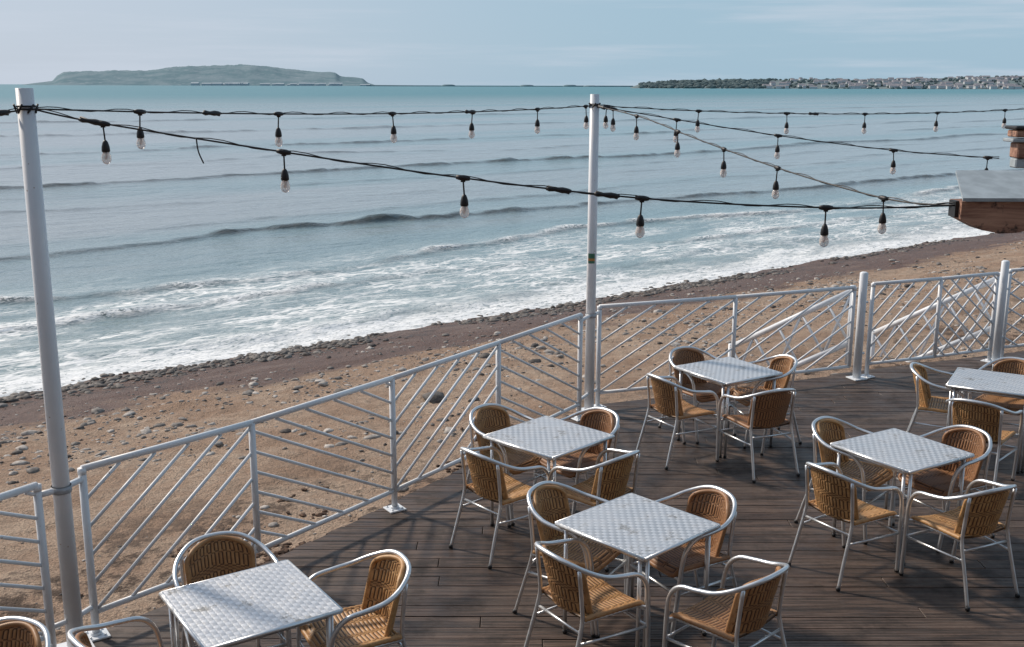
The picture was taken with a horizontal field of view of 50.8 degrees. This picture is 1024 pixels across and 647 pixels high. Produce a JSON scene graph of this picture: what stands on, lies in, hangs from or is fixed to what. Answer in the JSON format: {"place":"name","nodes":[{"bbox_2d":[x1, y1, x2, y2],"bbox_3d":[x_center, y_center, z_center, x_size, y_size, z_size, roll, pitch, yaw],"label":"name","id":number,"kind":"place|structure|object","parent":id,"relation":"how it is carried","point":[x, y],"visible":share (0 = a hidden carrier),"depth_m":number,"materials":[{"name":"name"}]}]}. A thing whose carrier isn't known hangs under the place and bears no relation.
{"place":"outdoors","nodes":[
{"label":"outdoors","id":0,"kind":"place"},
{"bbox_2d":[24,64,373,85],"bbox_3d":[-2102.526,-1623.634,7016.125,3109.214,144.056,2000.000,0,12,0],"label":"island hill","id":1,"kind":"structure","parent":0,"point":[253,75],"depth_m":6383.78,"materials":[{"name":"green plant"}]},
{"bbox_2d":[191,82,370,85],"bbox_3d":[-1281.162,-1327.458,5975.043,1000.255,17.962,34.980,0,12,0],"label":"harbour buildings","id":2,"kind":"structure","parent":0,"point":[262,84],"depth_m":5966.03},
{"bbox_2d":[0,84,1023,396],"bbox_3d":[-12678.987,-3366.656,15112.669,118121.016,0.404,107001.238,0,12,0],"label":"sea water","id":3,"kind":"structure","parent":0,"point":[164,250],"depth_m":46.36,"materials":[{"name":"blue liquid"}]},
{"bbox_2d":[366,84,632,86],"bbox_3d":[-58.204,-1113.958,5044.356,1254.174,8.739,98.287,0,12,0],"label":"harbour breakwater","id":4,"kind":"object","parent":3,"relation":"on","point":[511,86],"visible":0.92,"depth_m":5063.25,"materials":[{"name":"grey stone"}]},
{"bbox_2d":[0,231,1023,646],"bbox_3d":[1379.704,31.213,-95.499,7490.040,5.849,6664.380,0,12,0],"label":"beach ground","id":5,"kind":"structure","parent":0,"point":[990,253],"depth_m":13.42,"materials":[{"name":"brown sand"}]},
{"bbox_2d":[40,424,513,595],"bbox_3d":[-0.940,1.472,9.669,3.089,0.246,12.532,12,17,43],"label":"dried seaweed","id":6,"kind":"object","parent":5,"relation":"on","point":[284,549],"visible":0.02,"depth_m":8.44,"materials":[{"name":"brown plant"}]},
{"bbox_2d":[0,232,1023,629],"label":"beach pebbles","id":7,"kind":"object","parent":5,"relation":"on","point":[106,382],"visible":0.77,"depth_m":17.30,"materials":[{"name":"stone"}]},
{"bbox_2d":[93,351,1023,646],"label":"timber deck","id":8,"kind":"structure","parent":5,"relation":"on","point":[459,593],"depth_m":7.73,"materials":[{"name":"brown wood"}]},
{"bbox_2d":[0,616,51,646],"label":"rattan armchair","id":9,"kind":"object","parent":8,"relation":"on","point":[18,631],"visible":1,"depth_m":5.15,"materials":[{"name":"wicker"}]},
{"bbox_2d":[0,482,56,646],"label":"white railing","id":10,"kind":"object","parent":8,"relation":"on","point":[35,488],"visible":0.98,"depth_m":6.13,"materials":[{"name":"metal"}]},
{"bbox_2d":[12,88,94,646],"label":"lighting pole","id":11,"kind":"object","parent":8,"relation":"on","point":[60,489],"visible":0.94,"depth_m":6.03,"materials":[{"name":"silver metal"}]},
{"bbox_2d":[0,108,17,115],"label":"string lights","id":12,"kind":"object","parent":11,"relation":"attached to","point":[5,112],"visible":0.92,"depth_m":5.69,"materials":[{"name":"black rubber"}]},
{"bbox_2d":[35,105,591,148],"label":"string lights","id":13,"kind":"object","parent":11,"relation":"attached to","point":[140,143],"visible":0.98,"depth_m":7.28,"materials":[{"name":"black rubber"}]},
{"bbox_2d":[37,108,954,246],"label":"string lights","id":14,"kind":"object","parent":11,"relation":"attached to","point":[106,158],"visible":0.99,"depth_m":5.83,"materials":[{"name":"black rubber"}]},
{"bbox_2d":[196,138,203,163],"bbox_3d":[-1.681,-0.929,5.799,0.044,0.137,0.015,4,13,16],"label":"loose cord","id":15,"kind":"object","parent":14,"relation":"attached to","point":[199,152],"visible":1,"depth_m":5.79,"materials":[{"name":"black rubber"}]},
{"bbox_2d":[67,616,163,646],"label":"rattan armchair","id":16,"kind":"object","parent":8,"relation":"on","point":[77,636],"visible":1,"depth_m":5.29,"materials":[{"name":"metal"}]},
{"bbox_2d":[172,531,290,646],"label":"rattan armchair","id":17,"kind":"object","parent":8,"relation":"on","point":[214,554],"visible":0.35,"depth_m":6.12,"materials":[{"name":"wicker"}]},
{"bbox_2d":[158,560,342,646],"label":"bistro table","id":18,"kind":"object","parent":8,"relation":"on","point":[243,606],"visible":1,"depth_m":5.47,"materials":[{"name":"metal"}]},
{"bbox_2d":[77,313,582,641],"bbox_3d":[-0.889,0.909,8.608,0.283,1.100,5.646,9,15,35],"label":"white railing","id":19,"kind":"object","parent":8,"relation":"on","point":[92,580],"visible":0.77,"depth_m":7.67,"materials":[{"name":"metal"}]},
{"bbox_2d":[296,549,411,646],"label":"rattan armchair","id":20,"kind":"object","parent":8,"relation":"on","point":[365,623],"visible":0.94,"depth_m":5.82,"materials":[{"name":"wicker"}]},
{"bbox_2d":[449,446,551,568],"bbox_3d":[-0.083,1.245,7.795,0.601,0.804,0.580,-10,16,-39],"label":"rattan armchair","id":21,"kind":"object","parent":8,"relation":"on","point":[493,480],"visible":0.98,"depth_m":7.60,"materials":[{"name":"wicker"}]},
{"bbox_2d":[459,403,552,525],"bbox_3d":[-0.047,1.081,8.537,0.601,0.804,0.580,11,17,41],"label":"rattan armchair","id":22,"kind":"object","parent":8,"relation":"on","point":[491,417],"visible":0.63,"depth_m":8.55,"materials":[{"name":"wicker"}]},
{"bbox_2d":[483,416,614,539],"bbox_3d":[0.277,1.194,8.211,0.723,0.720,0.723,12,17,43],"label":"bistro table","id":23,"kind":"object","parent":8,"relation":"on","point":[548,438],"visible":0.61,"depth_m":8.10,"materials":[{"name":"metal"}]},
{"bbox_2d":[512,481,627,637],"bbox_3d":[0.380,1.454,6.854,0.601,0.804,0.580,8,15,31],"label":"rattan armchair","id":24,"kind":"object","parent":8,"relation":"on","point":[548,508],"visible":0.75,"depth_m":6.84,"materials":[{"name":"wicker"}]},
{"bbox_2d":[533,407,619,514],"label":"rattan armchair","id":25,"kind":"object","parent":8,"relation":"on","point":[599,418],"visible":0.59,"depth_m":8.46,"materials":[{"name":"wicker"}]},
{"bbox_2d":[524,538,650,646],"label":"rattan armchair","id":26,"kind":"object","parent":8,"relation":"on","point":[585,596],"visible":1,"depth_m":6.02,"materials":[{"name":"wicker"}]},
{"bbox_2d":[576,94,600,409],"bbox_3d":[0.763,-0.654,10.791,0.227,3.215,0.460,11,17,41],"label":"lighting pole","id":27,"kind":"object","parent":8,"relation":"on","point":[591,313],"visible":0.89,"depth_m":10.79,"materials":[{"name":"white metal"}]},
{"bbox_2d":[596,105,952,233],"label":"string lights","id":28,"kind":"object","parent":27,"relation":"attached to","point":[881,228],"visible":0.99,"depth_m":7.53,"materials":[{"name":"black rubber"}]},
{"bbox_2d":[601,105,998,173],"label":"string lights","id":29,"kind":"object","parent":27,"relation":"attached to","point":[777,153],"visible":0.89,"depth_m":10.07,"materials":[{"name":"black rubber"}]},
{"bbox_2d":[600,104,1022,133],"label":"string lights","id":30,"kind":"object","parent":27,"relation":"attached to","point":[697,127],"visible":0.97,"depth_m":11.56,"materials":[{"name":"black rubber"}]},
{"bbox_2d":[547,448,639,571],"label":"rattan armchair","id":31,"kind":"object","parent":8,"relation":"on","point":[608,480],"visible":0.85,"depth_m":7.55,"materials":[{"name":"wicker"}]},
{"bbox_2d":[555,493,720,646],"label":"bistro table","id":32,"kind":"object","parent":8,"relation":"on","point":[640,529],"visible":0.76,"depth_m":6.46,"materials":[{"name":"metal"}]},
{"bbox_2d":[636,373,718,469],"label":"rattan armchair","id":33,"kind":"object","parent":8,"relation":"on","point":[670,401],"visible":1,"depth_m":9.56,"materials":[{"name":"wicker"}]},
{"bbox_2d":[626,485,736,641],"bbox_3d":[1.107,1.469,6.797,0.601,0.804,0.580,-7,14,-28],"label":"rattan armchair","id":34,"kind":"object","parent":8,"relation":"on","point":[710,502],"visible":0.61,"depth_m":6.72,"materials":[{"name":"wicker"}]},
{"bbox_2d":[658,346,737,443],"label":"rattan armchair","id":35,"kind":"object","parent":8,"relation":"on","point":[686,355],"visible":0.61,"depth_m":10.45,"materials":[{"name":"wicker"}]},
{"bbox_2d":[594,286,856,407],"bbox_3d":[2.347,0.221,11.759,3.282,1.100,0.166,-5,13,-21],"label":"white railing","id":36,"kind":"object","parent":8,"relation":"on","point":[735,298],"visible":0.75,"depth_m":11.63,"materials":[{"name":"metal"}]},
{"bbox_2d":[662,555,789,646],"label":"rattan armchair","id":37,"kind":"object","parent":8,"relation":"on","point":[733,616],"visible":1,"depth_m":5.82,"materials":[{"name":"wicker"}]},
{"bbox_2d":[674,357,782,457],"bbox_3d":[2.008,0.777,10.115,0.723,0.720,0.723,-8,15,-31],"label":"bistro table","id":38,"kind":"object","parent":8,"relation":"on","point":[727,372],"visible":0.84,"depth_m":9.94,"materials":[{"name":"metal"}]},
{"bbox_2d":[716,388,799,482],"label":"rattan armchair","id":39,"kind":"object","parent":8,"relation":"on","point":[768,408],"visible":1,"depth_m":9.23,"materials":[{"name":"wicker"}]},
{"bbox_2d":[723,354,801,448],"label":"rattan armchair","id":40,"kind":"object","parent":8,"relation":"on","point":[783,363],"visible":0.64,"depth_m":10.25,"materials":[{"name":"wicker"}]},
{"bbox_2d":[794,416,894,544],"bbox_3d":[2.560,1.158,8.222,0.601,0.804,0.580,11,17,42],"label":"rattan armchair","id":41,"kind":"object","parent":8,"relation":"on","point":[828,431],"visible":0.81,"depth_m":8.22,"materials":[{"name":"wicker"}]},
{"bbox_2d":[787,462,903,590],"bbox_3d":[2.310,1.325,7.460,0.601,0.804,0.580,-7,14,-30],"label":"rattan armchair","id":42,"kind":"object","parent":8,"relation":"on","point":[835,493],"visible":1,"depth_m":7.30,"materials":[{"name":"wicker"}]},
{"bbox_2d":[846,272,867,380],"bbox_3d":[3.980,0.027,12.313,0.170,1.249,0.170,-5,13,-22],"label":"railing gatepost","id":43,"kind":"object","parent":8,"relation":"on","point":[860,325],"visible":1,"depth_m":12.28,"materials":[{"name":"silver metal"}]},
{"bbox_2d":[830,428,974,565],"bbox_3d":[2.837,1.262,7.932,0.723,0.720,0.723,-7,15,-31],"label":"bistro table","id":44,"kind":"object","parent":8,"relation":"on","point":[904,453],"visible":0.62,"depth_m":7.79,"materials":[{"name":"metal"}]},
{"bbox_2d":[861,272,999,378],"bbox_3d":[4.990,-0.004,12.762,2.052,1.120,0.164,-5,13,-22],"label":"white railing","id":45,"kind":"object","parent":8,"relation":"on","point":[938,319],"visible":0.94,"depth_m":12.73,"materials":[{"name":"metal"}]},
{"bbox_2d":[906,362,968,432],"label":"rattan armchair","id":46,"kind":"object","parent":8,"relation":"on","point":[927,402],"visible":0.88,"depth_m":9.82,"materials":[{"name":"wicker"}]},
{"bbox_2d":[888,425,994,552],"bbox_3d":[3.243,1.196,8.055,0.601,0.804,0.580,-6,14,-26],"label":"rattan armchair","id":47,"kind":"object","parent":8,"relation":"on","point":[942,481],"visible":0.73,"depth_m":8.03,"materials":[{"name":"wicker"}]},
{"bbox_2d":[899,479,1019,610],"bbox_3d":[3.022,1.384,7.204,0.580,0.804,0.601,-6,14,-24],"label":"rattan armchair","id":48,"kind":"object","parent":8,"relation":"on","point":[975,514],"visible":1,"depth_m":7.03,"materials":[{"name":"wicker"}]},
{"bbox_2d":[945,398,1023,488],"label":"rattan armchair","id":49,"kind":"object","parent":8,"relation":"on","point":[986,417],"visible":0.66,"depth_m":8.85,"materials":[{"name":"wicker"}]},
{"bbox_2d":[946,367,1023,473],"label":"bistro table","id":50,"kind":"object","parent":8,"relation":"on","point":[994,383],"visible":0.61,"depth_m":9.57,"materials":[{"name":"metal"}]},
{"bbox_2d":[968,357,1023,454],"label":"rattan armchair","id":51,"kind":"object","parent":8,"relation":"on","point":[1013,365],"visible":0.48,"depth_m":10.13,"materials":[{"name":"wicker"}]},
{"bbox_2d":[991,260,1009,362],"bbox_3d":[5.960,-0.151,13.143,0.170,1.249,0.170,-5,13,-22],"label":"railing gatepost","id":52,"kind":"object","parent":8,"relation":"on","point":[1001,303],"visible":0.84,"depth_m":13.11,"materials":[{"name":"silver metal"}]},
{"bbox_2d":[1000,268,1023,357],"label":"white railing","id":53,"kind":"object","parent":8,"relation":"on","point":[1009,293],"visible":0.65,"depth_m":13.22,"materials":[{"name":"metal"}]},
{"bbox_2d":[830,360,948,375],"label":"beach stairs","id":54,"kind":"structure","parent":5,"relation":"on","point":[878,368],"depth_m":13.20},
{"bbox_2d":[728,285,855,367],"bbox_3d":[3.339,0.426,13.083,1.570,1.980,0.068,10,16,37],"label":"stair handrail","id":55,"kind":"object","parent":54,"relation":"attached to","point":[816,307],"visible":0.46,"depth_m":12.82,"materials":[{"name":"white metal"}]},
{"bbox_2d":[870,272,999,362],"bbox_3d":[5.389,0.249,13.862,1.570,2.000,0.068,10,16,37],"label":"stair handrail","id":56,"kind":"object","parent":5,"relation":"on","point":[898,322],"visible":0.57,"depth_m":13.76,"materials":[{"name":"white metal"}]},
{"bbox_2d":[0,0,1023,85],"label":"sky","id":57,"kind":"structure","parent":0,"point":[379,42],"materials":[{"name":"blue"}]},
{"bbox_2d":[630,77,1023,88],"bbox_3d":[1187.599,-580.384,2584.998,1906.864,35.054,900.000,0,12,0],"label":"headland hill","id":58,"kind":"structure","parent":0,"point":[880,87],"depth_m":2257.33,"materials":[{"name":"green plant"}]},
{"bbox_2d":[638,75,1023,88],"bbox_3d":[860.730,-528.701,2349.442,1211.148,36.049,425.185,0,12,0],"label":"distant treeline","id":59,"kind":"object","parent":58,"relation":"on","point":[739,83],"visible":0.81,"depth_m":2256.80,"materials":[{"name":"green plant"}]},
{"bbox_2d":[762,76,1023,88],"bbox_3d":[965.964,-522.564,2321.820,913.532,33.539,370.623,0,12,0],"label":"coastal town","id":60,"kind":"object","parent":58,"relation":"on","point":[1004,84],"visible":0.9,"depth_m":2227.05},
{"bbox_2d":[948,170,1023,233],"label":"roof","id":61,"kind":"structure","parent":0,"point":[991,201],"depth_m":5.92,"materials":[{"name":"brown wood"}]},
{"bbox_2d":[1003,125,1023,167],"bbox_3d":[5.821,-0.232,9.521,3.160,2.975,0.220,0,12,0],"label":"chimney","id":62,"kind":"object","parent":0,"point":[1017,151],"depth_m":9.20,"materials":[{"name":"brick"}]}
]}

